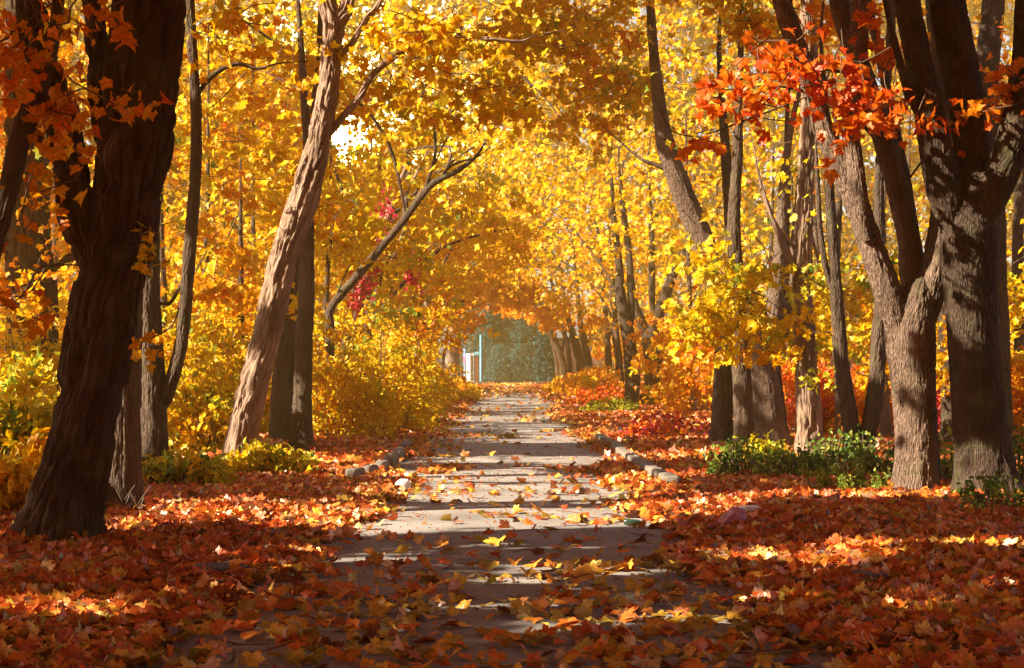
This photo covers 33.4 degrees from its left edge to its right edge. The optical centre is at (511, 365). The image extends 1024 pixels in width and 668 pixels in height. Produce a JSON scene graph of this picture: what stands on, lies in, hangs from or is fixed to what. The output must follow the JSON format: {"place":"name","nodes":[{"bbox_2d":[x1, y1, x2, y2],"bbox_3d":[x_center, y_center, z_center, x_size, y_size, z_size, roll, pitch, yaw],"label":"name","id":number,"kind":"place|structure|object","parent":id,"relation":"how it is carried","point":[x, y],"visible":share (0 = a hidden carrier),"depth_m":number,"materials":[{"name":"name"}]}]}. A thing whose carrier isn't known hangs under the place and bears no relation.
{"place":"outdoors","nodes":[
{"label":"outdoors","id":0,"kind":"place"},
{"bbox_2d":[130,385,872,667],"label":"path","id":1,"kind":"structure","parent":0,"point":[475,642],"depth_m":14.28,"materials":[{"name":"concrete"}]},
{"bbox_3d":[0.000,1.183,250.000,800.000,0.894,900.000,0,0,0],"label":"ground","id":2,"kind":"structure","parent":0,"visible":0},
{"bbox_2d":[0,427,50,513],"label":"shrub","id":3,"kind":"object","parent":2,"relation":"on","point":[19,464],"visible":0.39,"depth_m":16.95,"materials":[{"name":"yellow plant"}]},
{"bbox_2d":[0,346,60,456],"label":"shrub","id":4,"kind":"object","parent":2,"relation":"on","point":[20,416],"visible":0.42,"depth_m":22.27,"materials":[{"name":"yellow plant"}]},
{"bbox_2d":[0,305,60,399],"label":"shrub","id":5,"kind":"object","parent":2,"relation":"on","point":[15,347],"visible":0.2,"depth_m":28.76,"materials":[{"name":"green plant"}]},
{"bbox_2d":[0,41,93,351],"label":"young maple","id":6,"kind":"object","parent":2,"relation":"on","point":[68,51],"visible":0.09,"depth_m":39.03,"materials":[{"name":"orange plant"}]},
{"bbox_2d":[0,0,94,367],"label":"young maple","id":7,"kind":"object","parent":2,"relation":"on","point":[1,145],"depth_m":54.64,"materials":[{"name":"orange plant"}]},
{"bbox_2d":[0,0,174,340],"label":"maple tree","id":8,"kind":"object","parent":2,"relation":"on","point":[34,90],"visible":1,"depth_m":13.45,"materials":[{"name":"orange plant"}]},
{"bbox_2d":[0,0,177,400],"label":"tree","id":9,"kind":"object","parent":2,"relation":"on","point":[24,262],"visible":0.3,"depth_m":30.63,"materials":[{"name":"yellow plant"}]},
{"bbox_2d":[3,0,186,542],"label":"maple tree","id":10,"kind":"object","parent":2,"relation":"on","point":[113,247],"visible":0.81,"depth_m":14.38,"materials":[{"name":"brown plant"}]},
{"bbox_2d":[106,291,144,506],"bbox_3d":[-4.037,-3.171,17.741,0.723,9.664,0.651,0,0,36],"label":"maple tree","id":11,"kind":"object","parent":2,"relation":"on","point":[126,475],"visible":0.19,"depth_m":17.63,"materials":[{"name":"brown plant"}]},
{"bbox_2d":[0,0,279,390],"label":"young maple","id":12,"kind":"object","parent":2,"relation":"on","point":[175,182],"visible":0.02,"depth_m":45.86,"materials":[{"name":"yellow plant"}]},
{"bbox_2d":[90,127,259,395],"bbox_3d":[-7.302,-2.325,36.044,4.716,7.968,7.636,0,0,0],"label":"young maple","id":13,"kind":"object","parent":2,"relation":"on","point":[177,260],"visible":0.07,"depth_m":35.87,"materials":[{"name":"yellow plant"}]},
{"bbox_2d":[142,441,239,486],"bbox_3d":[-4.280,1.372,21.464,1.752,0.823,1.219,0,0,0],"label":"shrub","id":14,"kind":"object","parent":2,"relation":"on","point":[206,469],"visible":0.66,"depth_m":21.25,"materials":[{"name":"green plant"}]},
{"bbox_2d":[160,274,273,432],"bbox_3d":[-6.226,-0.098,36.015,3.212,3.736,3.039,0,0,0],"label":"shrub","id":15,"kind":"object","parent":2,"relation":"on","point":[240,350],"visible":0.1,"depth_m":35.35,"materials":[{"name":"yellow plant"}]},
{"bbox_2d":[165,333,270,454],"bbox_3d":[-5.277,0.639,29.019,2.136,2.397,3.017,0,0,0],"label":"shrub","id":16,"kind":"object","parent":2,"relation":"on","point":[210,376],"visible":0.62,"depth_m":28.14,"materials":[{"name":"yellow plant"}]},
{"bbox_2d":[163,11,283,364],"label":"young maple","id":17,"kind":"object","parent":2,"relation":"on","point":[216,64],"visible":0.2,"depth_m":41.98,"materials":[{"name":"yellow plant"}]},
{"bbox_2d":[140,0,308,462],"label":"maple tree","id":18,"kind":"object","parent":2,"relation":"on","point":[159,386],"visible":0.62,"depth_m":23.00,"materials":[{"name":"brown plant"}]},
{"bbox_2d":[169,122,354,394],"bbox_3d":[-5.862,-1.820,37.398,5.046,6.977,6.589,0,0,0],"label":"young maple","id":19,"kind":"object","parent":2,"relation":"on","point":[336,237],"visible":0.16,"depth_m":36.45,"materials":[{"name":"yellow plant"}]},
{"bbox_2d":[166,29,359,337],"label":"young maple","id":20,"kind":"object","parent":2,"relation":"on","point":[232,127],"visible":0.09,"depth_m":49.94,"materials":[{"name":"yellow plant"}]},
{"bbox_2d":[221,437,321,472],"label":"shrub","id":21,"kind":"object","parent":2,"relation":"on","point":[255,456],"visible":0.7,"depth_m":23.65,"materials":[{"name":"yellow plant"}]},
{"bbox_2d":[183,16,365,332],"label":"young maple","id":22,"kind":"object","parent":2,"relation":"on","point":[264,225],"visible":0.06,"depth_m":58.98,"materials":[{"name":"yellow plant"}]},
{"bbox_2d":[160,8,396,441],"bbox_3d":[-4.670,-4.810,33.251,4.820,12.940,5.684,0,0,0],"label":"tree","id":23,"kind":"object","parent":2,"relation":"on","point":[281,396],"visible":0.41,"depth_m":33.07,"materials":[{"name":"yellow plant"}]},
{"bbox_2d":[0,0,570,427],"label":"tree","id":24,"kind":"object","parent":2,"relation":"on","point":[427,138],"visible":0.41,"depth_m":39.51,"materials":[{"name":"yellow plant"}]},
{"bbox_2d":[230,105,399,387],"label":"young maple","id":25,"kind":"object","parent":2,"relation":"on","point":[365,319],"visible":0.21,"depth_m":43.37,"materials":[{"name":"yellow plant"}]},
{"bbox_2d":[286,0,381,449],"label":"tree","id":26,"kind":"object","parent":2,"relation":"on","point":[301,435],"visible":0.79,"depth_m":29.30,"materials":[{"name":"brown plant"}]},
{"bbox_2d":[312,302,369,413],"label":"shrub","id":27,"kind":"object","parent":2,"relation":"on","point":[348,346],"visible":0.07,"depth_m":43.42,"materials":[{"name":"yellow plant"}]},
{"bbox_2d":[312,329,400,440],"bbox_3d":[-3.473,0.500,35.003,2.307,2.539,2.934,0,0,0],"label":"shrub","id":28,"kind":"object","parent":2,"relation":"on","point":[345,394],"visible":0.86,"depth_m":34.40,"materials":[{"name":"yellow plant"}]},
{"bbox_2d":[165,0,550,342],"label":"maple tree","id":29,"kind":"object","parent":2,"relation":"on","point":[479,216],"visible":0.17,"depth_m":52.30,"materials":[{"name":"yellow plant"}]},
{"bbox_2d":[244,57,472,384],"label":"young maple","id":30,"kind":"object","parent":2,"relation":"on","point":[386,325],"visible":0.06,"depth_m":55.93,"materials":[{"name":"yellow plant"}]},
{"bbox_2d":[164,0,553,349],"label":"tree","id":31,"kind":"object","parent":2,"relation":"on","point":[429,313],"visible":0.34,"depth_m":47.21,"materials":[{"name":"yellow plant"}]},
{"bbox_2d":[343,279,383,331],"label":"creeper","id":32,"kind":"object","parent":31,"relation":"attached to","point":[355,304],"visible":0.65,"depth_m":44.63,"materials":[{"name":"red plant"}]},
{"bbox_2d":[347,184,398,312],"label":"creeper","id":33,"kind":"object","parent":31,"relation":"hanging from","point":[364,278],"visible":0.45,"depth_m":45.04,"materials":[{"name":"red plant"}]},
{"bbox_2d":[184,0,554,347],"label":"maple tree","id":34,"kind":"object","parent":2,"relation":"on","point":[457,250],"visible":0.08,"depth_m":58.16,"materials":[{"name":"yellow plant"}]},
{"bbox_2d":[218,0,540,357],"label":"maple tree","id":35,"kind":"object","parent":2,"relation":"on","point":[466,255],"visible":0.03,"depth_m":64.15,"materials":[{"name":"yellow plant"}]},
{"bbox_2d":[217,0,566,457],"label":"maple tree","id":36,"kind":"object","parent":2,"relation":"on","point":[299,212],"visible":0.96,"depth_m":25.29,"materials":[{"name":"yellow plant"}]},
{"bbox_2d":[335,316,449,432],"bbox_3d":[-2.890,0.282,39.967,2.746,2.960,4.619,0,0,0],"label":"shrub","id":37,"kind":"object","parent":2,"relation":"on","point":[422,391],"visible":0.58,"depth_m":38.86,"materials":[{"name":"yellow plant"}]},
{"bbox_2d":[268,0,540,349],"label":"maple tree","id":38,"kind":"object","parent":2,"relation":"on","point":[481,271],"visible":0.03,"depth_m":73.58,"materials":[{"name":"yellow plant"}]},
{"bbox_2d":[268,0,543,350],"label":"maple tree","id":39,"kind":"object","parent":2,"relation":"on","point":[478,287],"visible":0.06,"depth_m":83.55,"materials":[{"name":"yellow plant"}]},
{"bbox_2d":[375,327,455,407],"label":"shrub","id":40,"kind":"object","parent":2,"relation":"on","point":[432,357],"visible":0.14,"depth_m":55.04,"materials":[{"name":"yellow plant"}]},
{"bbox_2d":[360,156,500,401],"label":"young maple","id":41,"kind":"object","parent":2,"relation":"on","point":[451,367],"visible":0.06,"depth_m":65.57,"materials":[{"name":"yellow plant"}]},
{"bbox_2d":[340,0,535,368],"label":"maple tree","id":42,"kind":"object","parent":2,"relation":"on","point":[468,316],"visible":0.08,"depth_m":96.22,"materials":[{"name":"yellow plant"}]},
{"bbox_2d":[348,19,533,377],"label":"maple tree","id":43,"kind":"object","parent":2,"relation":"on","point":[453,357],"visible":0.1,"depth_m":111.86,"materials":[{"name":"yellow plant"}]},
{"bbox_2d":[450,375,485,400],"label":"shrub","id":44,"kind":"object","parent":2,"relation":"on","point":[474,393],"visible":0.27,"depth_m":76.14,"materials":[{"name":"yellow plant"}]},
{"bbox_2d":[459,261,488,380],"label":"evergreen tree","id":45,"kind":"object","parent":2,"relation":"on","point":[473,335],"visible":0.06,"depth_m":169.30,"materials":[{"name":"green plant"}]},
{"bbox_2d":[471,292,507,382],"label":"evergreen tree","id":46,"kind":"object","parent":2,"relation":"on","point":[497,323],"visible":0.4,"depth_m":159.38,"materials":[{"name":"green plant"}]},
{"bbox_2d":[482,344,514,382],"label":"evergreen tree","id":47,"kind":"object","parent":2,"relation":"on","point":[501,366],"visible":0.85,"depth_m":153.43,"materials":[{"name":"green plant"}]},
{"bbox_2d":[0,0,1014,385],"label":"background woods","id":48,"kind":"object","parent":2,"relation":"on","point":[974,8],"visible":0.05,"depth_m":178.03,"materials":[{"name":"plant"}]},
{"bbox_2d":[480,335,535,382],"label":"court fence","id":49,"kind":"object","parent":2,"relation":"on","point":[481,359],"visible":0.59,"depth_m":148.98,"materials":[{"name":"metal"}]},
{"bbox_2d":[0,381,1023,667],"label":"fallen leaves","id":50,"kind":"object","parent":2,"relation":"on","point":[130,587],"visible":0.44,"depth_m":12.65,"materials":[{"name":"orange plant"}]},
{"bbox_2d":[718,506,746,524],"bbox_3d":[2.096,1.459,16.273,0.324,0.247,0.238,0,0,0],"label":"plastic bag","id":51,"kind":"object","parent":50,"relation":"on","point":[734,513],"visible":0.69,"depth_m":16.20,"materials":[{"name":"pink"}]},
{"bbox_2d":[497,274,529,381],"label":"evergreen tree","id":52,"kind":"object","parent":2,"relation":"on","point":[507,328],"visible":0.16,"depth_m":161.99,"materials":[{"name":"green plant"}]},
{"bbox_2d":[508,306,540,382],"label":"evergreen tree","id":53,"kind":"object","parent":2,"relation":"on","point":[525,338],"visible":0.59,"depth_m":157.28,"materials":[{"name":"green plant"}]},
{"bbox_2d":[530,323,557,382],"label":"evergreen tree","id":54,"kind":"object","parent":2,"relation":"on","point":[544,366],"visible":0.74,"depth_m":139.48,"materials":[{"name":"green plant"}]},
{"bbox_2d":[541,371,585,393],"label":"shrub","id":55,"kind":"object","parent":2,"relation":"on","point":[554,385],"visible":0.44,"depth_m":89.85,"materials":[{"name":"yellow plant"}]},
{"bbox_2d":[492,90,652,378],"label":"maple tree","id":56,"kind":"object","parent":2,"relation":"on","point":[551,342],"visible":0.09,"depth_m":133.88,"materials":[{"name":"yellow plant"}]},
{"bbox_2d":[496,62,662,378],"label":"maple tree","id":57,"kind":"object","parent":2,"relation":"on","point":[559,349],"visible":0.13,"depth_m":123.82,"materials":[{"name":"yellow plant"}]},
{"bbox_2d":[558,338,603,372],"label":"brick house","id":58,"kind":"structure","parent":2,"relation":"on","point":[595,362],"depth_m":172.00,"materials":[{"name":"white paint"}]},
{"bbox_2d":[491,17,675,373],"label":"maple tree","id":59,"kind":"object","parent":2,"relation":"on","point":[568,354],"visible":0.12,"depth_m":113.88,"materials":[{"name":"yellow plant"}]},
{"bbox_2d":[489,2,684,371],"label":"maple tree","id":60,"kind":"object","parent":2,"relation":"on","point":[540,312],"visible":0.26,"depth_m":105.68,"materials":[{"name":"yellow plant"}]},
{"bbox_2d":[485,0,697,374],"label":"maple tree","id":61,"kind":"object","parent":2,"relation":"on","point":[583,338],"visible":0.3,"depth_m":97.81,"materials":[{"name":"yellow plant"}]},
{"bbox_2d":[562,364,624,396],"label":"shrub","id":62,"kind":"object","parent":2,"relation":"on","point":[573,386],"visible":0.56,"depth_m":77.80,"materials":[{"name":"orange plant"}]},
{"bbox_2d":[460,0,732,442],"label":"maple tree","id":63,"kind":"object","parent":2,"relation":"on","point":[578,23],"visible":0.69,"depth_m":32.56,"materials":[{"name":"yellow plant"}]},
{"bbox_2d":[569,383,624,404],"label":"shrub","id":64,"kind":"object","parent":2,"relation":"on","point":[583,395],"visible":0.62,"depth_m":65.07,"materials":[{"name":"orange plant"}]},
{"bbox_2d":[493,1,714,375],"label":"maple tree","id":65,"kind":"object","parent":2,"relation":"on","point":[607,341],"visible":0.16,"depth_m":89.64,"materials":[{"name":"yellow plant"}]},
{"bbox_2d":[579,390,638,411],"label":"shrub","id":66,"kind":"object","parent":2,"relation":"on","point":[623,403],"visible":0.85,"depth_m":54.58,"materials":[{"name":"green plant"}]},
{"bbox_2d":[479,0,764,388],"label":"maple tree","id":67,"kind":"object","parent":2,"relation":"on","point":[616,342],"visible":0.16,"depth_m":79.23,"materials":[{"name":"yellow plant"}]},
{"bbox_2d":[474,0,828,404],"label":"maple tree","id":68,"kind":"object","parent":2,"relation":"on","point":[626,310],"visible":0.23,"depth_m":62.16,"materials":[{"name":"yellow plant"}]},
{"bbox_2d":[618,407,733,436],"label":"shrub","id":69,"kind":"object","parent":2,"relation":"on","point":[647,427],"visible":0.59,"depth_m":35.86,"materials":[{"name":"red plant"}]},
{"bbox_2d":[659,340,713,412],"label":"shrub","id":70,"kind":"object","parent":2,"relation":"on","point":[678,381],"visible":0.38,"depth_m":53.07,"materials":[{"name":"orange plant"}]},
{"bbox_2d":[581,69,794,407],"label":"young maple","id":71,"kind":"object","parent":2,"relation":"on","point":[636,364],"visible":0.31,"depth_m":57.96,"materials":[{"name":"yellow plant"}]},
{"bbox_2d":[464,0,922,388],"bbox_3d":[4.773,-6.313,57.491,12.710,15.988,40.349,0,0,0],"label":"maple tree","id":72,"kind":"object","parent":2,"relation":"on","point":[665,294],"visible":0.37,"depth_m":53.06,"materials":[{"name":"yellow plant"}]},
{"bbox_2d":[616,56,796,388],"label":"young maple","id":73,"kind":"object","parent":2,"relation":"on","point":[684,276],"visible":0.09,"depth_m":69.96,"materials":[{"name":"yellow plant"}]},
{"bbox_2d":[595,0,838,441],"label":"maple tree","id":74,"kind":"object","parent":2,"relation":"on","point":[755,21],"visible":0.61,"depth_m":30.09,"materials":[{"name":"yellow plant"}]},
{"bbox_2d":[600,0,862,445],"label":"maple tree","id":75,"kind":"object","parent":2,"relation":"on","point":[713,266],"visible":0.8,"depth_m":28.88,"materials":[{"name":"yellow plant"}]},
{"bbox_2d":[662,149,815,416],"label":"young maple","id":76,"kind":"object","parent":2,"relation":"on","point":[707,374],"visible":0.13,"depth_m":47.80,"materials":[{"name":"yellow plant"}]},
{"bbox_2d":[699,434,788,475],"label":"ground plant","id":77,"kind":"object","parent":2,"relation":"on","point":[729,462],"visible":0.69,"depth_m":23.25,"materials":[{"name":"green plant"}]},
{"bbox_2d":[661,76,840,368],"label":"young maple","id":78,"kind":"object","parent":2,"relation":"on","point":[770,254],"visible":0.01,"depth_m":61.96,"materials":[{"name":"yellow plant"}]},
{"bbox_2d":[721,429,790,464],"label":"shrub","id":79,"kind":"object","parent":2,"relation":"on","point":[761,447],"visible":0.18,"depth_m":25.35,"materials":[{"name":"yellow plant"}]},
{"bbox_2d":[701,140,854,415],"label":"young maple","id":80,"kind":"object","parent":2,"relation":"on","point":[821,354],"visible":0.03,"depth_m":43.99,"materials":[{"name":"yellow plant"}]},
{"bbox_2d":[778,69,793,435],"bbox_3d":[5.227,-2.457,33.032,0.666,8.254,0.530,0,0,35],"label":"maple tree","id":81,"kind":"object","parent":2,"relation":"on","point":[787,114],"visible":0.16,"depth_m":32.98,"materials":[{"name":"brown plant"}]},
{"bbox_2d":[688,0,889,452],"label":"tree","id":82,"kind":"object","parent":2,"relation":"on","point":[804,362],"visible":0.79,"depth_m":27.45,"materials":[{"name":"yellow plant"}]},
{"bbox_2d":[742,438,847,475],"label":"ground plant","id":83,"kind":"object","parent":2,"relation":"on","point":[795,460],"visible":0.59,"depth_m":22.57,"materials":[{"name":"green plant"}]},
{"bbox_2d":[781,353,829,427],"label":"shrub","id":84,"kind":"object","parent":2,"relation":"on","point":[788,380],"visible":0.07,"depth_m":40.93,"materials":[{"name":"orange plant"}]},
{"bbox_2d":[742,42,886,369],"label":"young maple","id":85,"kind":"object","parent":2,"relation":"on","point":[762,207],"visible":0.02,"depth_m":51.94,"materials":[{"name":"yellow plant"}]},
{"bbox_2d":[799,460,838,489],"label":"feathery weed","id":86,"kind":"object","parent":2,"relation":"on","point":[822,480],"visible":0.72,"depth_m":20.24,"materials":[{"name":"green plant"}]},
{"bbox_2d":[789,428,885,475],"bbox_3d":[4.395,1.295,23.467,1.390,0.842,1.637,0,0,0],"label":"ground plant","id":87,"kind":"object","parent":2,"relation":"on","point":[841,452],"visible":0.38,"depth_m":23.32,"materials":[{"name":"green plant"}]},
{"bbox_2d":[785,356,893,433],"bbox_3d":[7.372,0.783,37.997,2.707,2.055,2.962,0,0,0],"label":"shrub","id":88,"kind":"object","parent":2,"relation":"on","point":[826,397],"visible":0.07,"depth_m":37.51,"materials":[{"name":"orange plant"}]},
{"bbox_2d":[660,0,1023,479],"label":"red maple","id":89,"kind":"object","parent":2,"relation":"on","point":[767,57],"visible":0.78,"depth_m":18.58,"materials":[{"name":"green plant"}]},
{"bbox_2d":[834,468,856,489],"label":"feathery weed","id":90,"kind":"object","parent":2,"relation":"on","point":[843,480],"visible":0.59,"depth_m":20.04,"materials":[{"name":"green plant"}]},
{"bbox_2d":[805,0,900,462],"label":"maple tree","id":91,"kind":"object","parent":2,"relation":"on","point":[873,405],"visible":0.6,"depth_m":25.02,"materials":[{"name":"brown plant"}]},
{"bbox_2d":[762,0,952,491],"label":"tree","id":92,"kind":"object","parent":2,"relation":"on","point":[909,307],"visible":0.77,"depth_m":19.89,"materials":[{"name":"brown plant"}]},
{"bbox_2d":[790,50,924,433],"bbox_3d":[6.943,-2.746,34.157,3.024,8.845,4.673,0,0,-17],"label":"maple tree","id":93,"kind":"object","parent":2,"relation":"on","point":[856,311],"visible":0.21,"depth_m":34.82,"materials":[{"name":"yellow plant"}]},
{"bbox_2d":[823,355,893,433],"bbox_3d":[7.856,0.524,35.931,2.466,2.527,2.972,0,0,0],"label":"shrub","id":94,"kind":"object","parent":2,"relation":"on","point":[860,395],"visible":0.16,"depth_m":35.59,"materials":[{"name":"orange plant"}]},
{"bbox_2d":[826,423,894,474],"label":"ground plant","id":95,"kind":"object","parent":2,"relation":"on","point":[864,452],"visible":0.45,"depth_m":23.03,"materials":[{"name":"green plant"}]},
{"bbox_2d":[843,27,938,437],"bbox_3d":[7.417,-2.765,32.639,2.256,8.856,4.671,0,0,17],"label":"maple tree","id":96,"kind":"object","parent":2,"relation":"on","point":[885,426],"visible":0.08,"depth_m":33.88,"materials":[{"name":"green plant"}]},
{"bbox_2d":[794,0,1011,444],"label":"tree","id":97,"kind":"object","parent":2,"relation":"on","point":[942,365],"visible":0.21,"depth_m":29.65,"materials":[{"name":"yellow plant"}]},
{"bbox_2d":[793,24,1012,341],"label":"young maple","id":98,"kind":"object","parent":2,"relation":"on","point":[910,136],"visible":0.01,"depth_m":55.96,"materials":[{"name":"yellow plant"}]},
{"bbox_2d":[938,426,953,478],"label":"ground plant","id":99,"kind":"object","parent":2,"relation":"on","point":[950,463],"visible":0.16,"depth_m":22.00,"materials":[{"name":"green plant"}]},
{"bbox_2d":[882,0,1023,493],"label":"tree","id":100,"kind":"object","parent":2,"relation":"on","point":[969,194],"visible":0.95,"depth_m":19.48,"materials":[{"name":"brown plant"}]},
{"bbox_2d":[943,466,1023,509],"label":"ground plant","id":101,"kind":"object","parent":2,"relation":"on","point":[981,499],"visible":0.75,"depth_m":17.49,"materials":[{"name":"green plant"}]},
{"bbox_2d":[970,0,1023,447],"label":"tree","id":102,"kind":"object","parent":2,"relation":"on","point":[990,17],"visible":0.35,"depth_m":28.84,"materials":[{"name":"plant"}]},
{"bbox_2d":[1006,167,1023,434],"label":"maple tree","id":103,"kind":"object","parent":2,"relation":"on","point":[1016,302],"visible":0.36,"depth_m":32.90,"materials":[{"name":"plant"}]},
{"bbox_2d":[1008,420,1023,479],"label":"ground plant","id":104,"kind":"object","parent":2,"relation":"on","point":[1019,451],"visible":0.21,"depth_m":21.84,"materials":[{"name":"green plant"}]},
{"bbox_2d":[1010,346,1023,447],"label":"shrub","id":105,"kind":"object","parent":2,"relation":"on","point":[1017,377],"visible":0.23,"depth_m":29.35,"materials":[{"name":"orange plant"}]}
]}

